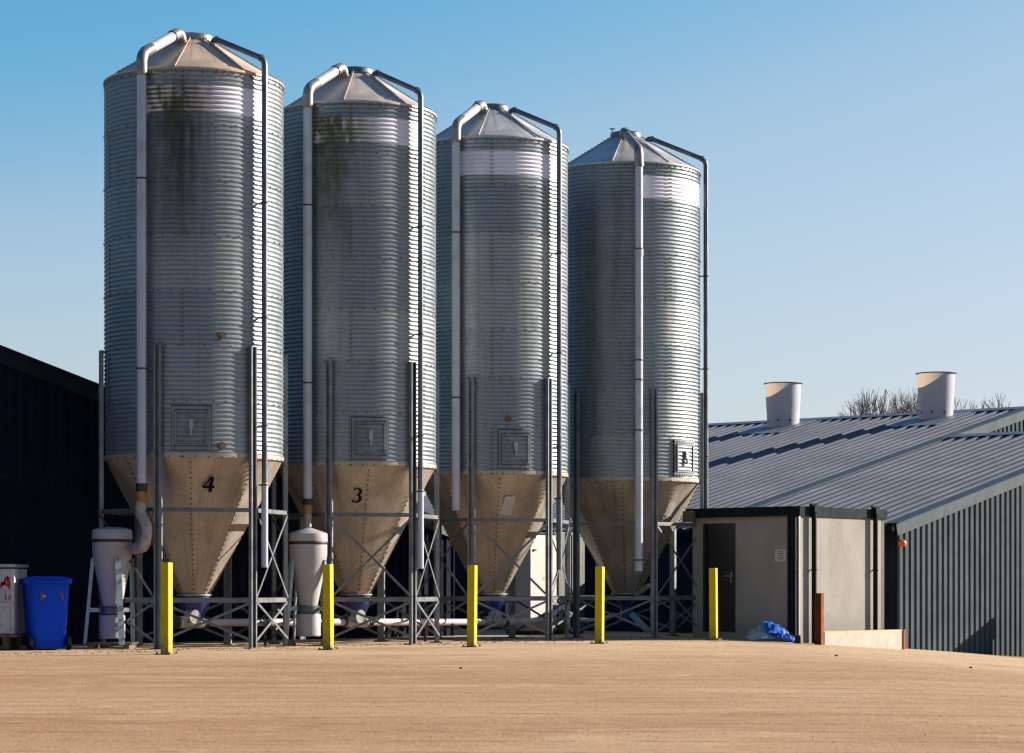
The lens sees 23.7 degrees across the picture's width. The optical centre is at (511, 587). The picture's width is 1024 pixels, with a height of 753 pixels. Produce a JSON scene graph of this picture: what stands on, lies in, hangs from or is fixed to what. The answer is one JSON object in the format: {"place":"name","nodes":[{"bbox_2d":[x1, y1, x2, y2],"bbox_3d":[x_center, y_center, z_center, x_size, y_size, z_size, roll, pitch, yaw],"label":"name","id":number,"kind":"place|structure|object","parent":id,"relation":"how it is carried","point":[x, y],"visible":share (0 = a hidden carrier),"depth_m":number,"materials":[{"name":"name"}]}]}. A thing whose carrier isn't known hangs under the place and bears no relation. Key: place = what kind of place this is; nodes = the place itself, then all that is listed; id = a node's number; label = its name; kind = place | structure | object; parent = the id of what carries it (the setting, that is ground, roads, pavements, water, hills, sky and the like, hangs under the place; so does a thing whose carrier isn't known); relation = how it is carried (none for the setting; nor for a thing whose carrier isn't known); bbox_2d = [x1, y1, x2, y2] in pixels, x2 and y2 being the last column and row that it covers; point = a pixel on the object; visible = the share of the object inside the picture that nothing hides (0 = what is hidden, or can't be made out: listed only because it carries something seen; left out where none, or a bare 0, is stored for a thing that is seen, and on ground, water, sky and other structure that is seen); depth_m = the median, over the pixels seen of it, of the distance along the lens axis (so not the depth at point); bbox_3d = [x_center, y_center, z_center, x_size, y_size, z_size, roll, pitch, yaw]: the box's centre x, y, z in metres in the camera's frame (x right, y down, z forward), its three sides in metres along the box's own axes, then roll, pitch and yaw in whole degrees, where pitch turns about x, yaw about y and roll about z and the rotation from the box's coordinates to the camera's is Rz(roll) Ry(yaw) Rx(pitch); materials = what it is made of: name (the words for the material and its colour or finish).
{"place":"outdoors","nodes":[
{"label":"outdoors","id":0,"kind":"place"},
{"bbox_2d":[0,629,1023,752],"bbox_3d":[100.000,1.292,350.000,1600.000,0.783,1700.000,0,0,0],"label":"ground","id":1,"kind":"structure","parent":0,"point":[885,713],"depth_m":20.00,"materials":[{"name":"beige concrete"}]},
{"bbox_2d":[0,564,28,648],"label":"storage box","id":2,"kind":"object","parent":1,"relation":"on","point":[12,626],"visible":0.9,"depth_m":35.10,"materials":[{"name":"paint"}]},
{"bbox_2d":[20,576,72,649],"bbox_3d":[-6.750,0.368,35.378,0.666,1.061,0.784,0,0,-24],"label":"wheelie bin","id":3,"kind":"object","parent":1,"relation":"on","point":[45,601],"visible":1,"depth_m":35.13,"materials":[{"name":"blue plastic"}]},
{"bbox_2d":[83,483,152,648],"bbox_3d":[-5.790,-0.310,36.021,1.094,2.420,1.002,0,0,0],"label":"cyclone hopper","id":4,"kind":"object","parent":1,"relation":"on","point":[114,549],"visible":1,"depth_m":35.93,"materials":[{"name":"white metal"}]},
{"bbox_2d":[154,562,176,654],"bbox_3d":[-4.643,0.281,32.824,0.240,1.237,0.240,0,0,22],"label":"bollard","id":5,"kind":"object","parent":1,"relation":"on","point":[166,608],"visible":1,"depth_m":32.77,"materials":[{"name":"yellow metal"}]},
{"bbox_2d":[98,28,290,648],"bbox_3d":[-4.820,-3.768,37.038,2.882,9.335,2.893,0,0,0],"label":"feed silo","id":6,"kind":"object","parent":1,"relation":"on","point":[195,397],"visible":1,"depth_m":35.96,"materials":[{"name":"metal"}]},
{"bbox_2d":[0,345,454,645],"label":"dark barn","id":7,"kind":"structure","parent":1,"relation":"on","point":[49,468],"depth_m":38.88,"materials":[{"name":"paint"}]},
{"bbox_2d":[0,473,8,479],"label":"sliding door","id":8,"kind":"structure","parent":7,"relation":"in","point":[3,476],"depth_m":37.66,"materials":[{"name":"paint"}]},
{"bbox_2d":[282,499,327,645],"bbox_3d":[-3.176,-0.245,37.916,0.738,2.290,0.712,0,0,0],"label":"cyclone hopper","id":9,"kind":"object","parent":1,"relation":"on","point":[308,543],"visible":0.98,"depth_m":37.72,"materials":[{"name":"white metal"}]},
{"bbox_2d":[317,564,339,649],"bbox_3d":[-2.659,0.281,35.321,0.240,1.237,0.240,-1,0,21],"label":"bollard","id":10,"kind":"object","parent":1,"relation":"on","point":[328,617],"visible":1,"depth_m":35.27,"materials":[{"name":"metal"}]},
{"bbox_2d":[0,636,700,654],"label":"chaff","id":11,"kind":"object","parent":1,"relation":"on","point":[355,645],"visible":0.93,"depth_m":38.24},
{"bbox_2d":[268,63,441,644],"bbox_3d":[-2.520,-3.768,39.440,2.776,9.335,2.783,0,0,0],"label":"feed silo","id":12,"kind":"object","parent":1,"relation":"on","point":[359,250],"visible":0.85,"depth_m":38.35,"materials":[{"name":"metal"}]},
{"bbox_2d":[173,600,564,644],"bbox_3d":[-1.933,0.565,40.242,0.553,0.669,9.292,0,0,40],"label":"auger pipe","id":13,"kind":"object","parent":1,"relation":"on","point":[351,620],"visible":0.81,"depth_m":39.41,"materials":[{"name":"plastic"}]},
{"bbox_2d":[461,565,481,646],"bbox_3d":[-0.603,0.281,36.957,0.240,1.237,0.240,0,0,21],"label":"bollard","id":14,"kind":"object","parent":1,"relation":"on","point":[471,605],"visible":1,"depth_m":36.90,"materials":[{"name":"metal"}]},
{"bbox_2d":[417,100,572,640],"bbox_3d":[-0.342,-3.767,42.440,2.814,9.336,2.822,0,0,0],"label":"feed silo","id":15,"kind":"object","parent":1,"relation":"on","point":[501,282],"visible":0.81,"depth_m":41.33,"materials":[{"name":"metal"}]},
{"bbox_2d":[505,532,555,634],"bbox_3d":[0.364,-0.080,47.004,0.700,1.958,0.800,0,0,41],"label":"white cabinet","id":16,"kind":"object","parent":1,"relation":"on","point":[532,566],"visible":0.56,"depth_m":46.66,"materials":[{"name":"metal"}]},
{"bbox_2d":[553,532,584,633],"bbox_3d":[0.942,-0.086,47.629,0.612,1.969,0.800,0,0,41],"label":"grey cabinet","id":17,"kind":"object","parent":1,"relation":"on","point":[560,585],"visible":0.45,"depth_m":47.43,"materials":[{"name":"grey metal"}]},
{"bbox_2d":[590,567,608,643],"bbox_3d":[1.411,0.281,39.299,0.240,1.237,0.240,0,0,21],"label":"bollard","id":18,"kind":"object","parent":1,"relation":"on","point":[599,601],"visible":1,"depth_m":39.24,"materials":[{"name":"metal"}]},
{"bbox_2d":[552,127,708,637],"bbox_3d":[2.112,-3.760,44.880,2.978,9.350,3.016,0,0,0],"label":"feed silo","id":19,"kind":"object","parent":1,"relation":"on","point":[639,456],"visible":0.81,"depth_m":43.80,"materials":[{"name":"metal"}]},
{"bbox_2d":[580,583,650,633],"bbox_3d":[1.940,0.379,45.030,0.245,0.922,1.720,0,0,-43],"label":"discharge chute","id":20,"kind":"object","parent":19,"relation":"attached to","point":[635,618],"visible":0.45,"depth_m":44.55,"materials":[{"name":"paint"}]},
{"bbox_2d":[705,568,721,639],"bbox_3d":[3.488,0.281,42.279,0.240,1.237,0.240,-1,-1,21],"label":"bollard","id":21,"kind":"object","parent":1,"relation":"on","point":[713,604],"visible":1,"depth_m":42.23,"materials":[{"name":"metal"}]},
{"bbox_2d":[424,406,1023,632],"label":"barn","id":22,"kind":"structure","parent":1,"relation":"on","point":[753,470],"depth_m":55.88,"materials":[{"name":"grey metal"}]},
{"bbox_2d":[733,382,816,434],"bbox_3d":[6.788,-4.581,62.639,1.480,1.360,1.852,0,0,41],"label":"roof chimney","id":23,"kind":"object","parent":22,"relation":"on","point":[783,399],"visible":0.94,"depth_m":62.48,"materials":[{"name":"metal"}]},
{"bbox_2d":[885,371,973,426],"bbox_3d":[10.208,-4.581,59.668,1.480,1.360,1.852,0,0,41],"label":"roof chimney","id":24,"kind":"object","parent":22,"relation":"on","point":[936,396],"visible":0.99,"depth_m":59.51,"materials":[{"name":"metal"}]},
{"bbox_2d":[746,632,779,639],"bbox_3d":[4.356,0.842,42.498,0.568,0.136,0.474,0,0,-8],"label":"plastic sack","id":25,"kind":"object","parent":1,"relation":"on","point":[761,635],"visible":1,"depth_m":42.36,"materials":[{"name":"plastic"}]},
{"bbox_2d":[748,625,766,639],"bbox_3d":[4.342,0.750,42.713,0.513,0.134,0.410,-21,17,13],"label":"plastic sack","id":26,"kind":"object","parent":25,"relation":"on","point":[759,628],"visible":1,"depth_m":42.71,"materials":[{"name":"plastic"}]},
{"bbox_2d":[773,631,794,641],"bbox_3d":[4.739,0.836,42.435,0.389,0.133,0.372,12,16,10],"label":"plastic sack","id":27,"kind":"object","parent":1,"relation":"on","point":[788,637],"visible":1,"depth_m":42.32,"materials":[{"name":"blue plastic"}]},
{"bbox_2d":[761,621,788,634],"bbox_3d":[4.611,0.719,42.608,0.523,0.174,0.514,15,24,-23],"label":"plastic sack","id":28,"kind":"object","parent":27,"relation":"on","point":[770,626],"visible":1,"depth_m":42.49,"materials":[{"name":"blue plastic"}]},
{"bbox_2d":[683,503,886,642],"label":"pump shed","id":29,"kind":"structure","parent":1,"relation":"on","point":[835,556],"depth_m":43.84,"materials":[{"name":"beige paint"}]},
{"bbox_2d":[703,523,734,631],"bbox_3d":[3.764,-0.180,44.136,0.710,1.960,0.095,0,0,41],"label":"door","id":30,"kind":"structure","parent":29,"relation":"in","point":[718,539],"depth_m":44.12,"materials":[{"name":"black metal"}]},
{"bbox_2d":[775,549,785,560],"bbox_3d":[4.755,-0.570,43.232,0.230,0.210,0.011,0,0,41],"label":"notice","id":31,"kind":"object","parent":29,"relation":"attached to","point":[780,554],"depth_m":43.23,"materials":[{"name":"paper"}]},
{"bbox_2d":[793,635,800,642],"bbox_3d":[4.957,0.896,42.450,0.120,0.140,0.100,0,0,0],"label":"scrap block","id":32,"kind":"object","parent":1,"relation":"on","point":[797,638],"depth_m":42.40,"materials":[{"name":"black"}]},
{"bbox_2d":[814,593,823,644],"bbox_3d":[5.297,0.566,42.143,0.151,0.940,0.080,0,0,41],"label":"rusty post","id":33,"kind":"object","parent":1,"relation":"on","point":[818,618],"visible":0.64,"depth_m":42.11,"materials":[{"name":"brown metal"}]},
{"bbox_2d":[690,431,1023,656],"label":"barn","id":34,"kind":"structure","parent":1,"relation":"on","point":[953,506],"depth_m":48.49,"materials":[{"name":"grey metal"}]},
{"bbox_2d":[898,540,905,545],"bbox_3d":[7.329,-0.838,45.850,0.156,0.129,0.154,0,0,0],"label":"warning beacon","id":35,"kind":"object","parent":34,"relation":"attached to","point":[901,542],"visible":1,"depth_m":45.79,"materials":[{"name":"orange plastic"}]},
{"bbox_2d":[824,629,905,649],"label":"wall","id":36,"kind":"structure","parent":1,"relation":"on","point":[893,639],"depth_m":43.38,"materials":[{"name":"concrete"}]},
{"bbox_2d":[838,389,917,415],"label":"bare tree","id":37,"kind":"object","parent":1,"relation":"on","point":[867,405],"visible":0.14,"depth_m":75.93,"materials":[{"name":"brown plant"}]},
{"bbox_2d":[840,388,965,414],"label":"bare tree","id":38,"kind":"object","parent":1,"relation":"on","point":[894,398],"visible":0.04,"depth_m":79.50,"materials":[{"name":"brown plant"}]},
{"bbox_2d":[887,396,956,413],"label":"bare tree","id":39,"kind":"object","parent":1,"relation":"on","point":[916,407],"depth_m":70.86,"materials":[{"name":"brown plant"}]},
{"bbox_2d":[896,394,1010,412],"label":"bare tree","id":40,"kind":"object","parent":1,"relation":"on","point":[998,400],"visible":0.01,"depth_m":74.31,"materials":[{"name":"brown plant"}]},
{"bbox_2d":[0,0,1023,495],"label":"sky","id":41,"kind":"structure","parent":0,"point":[865,158],"materials":[{"name":"blue"}]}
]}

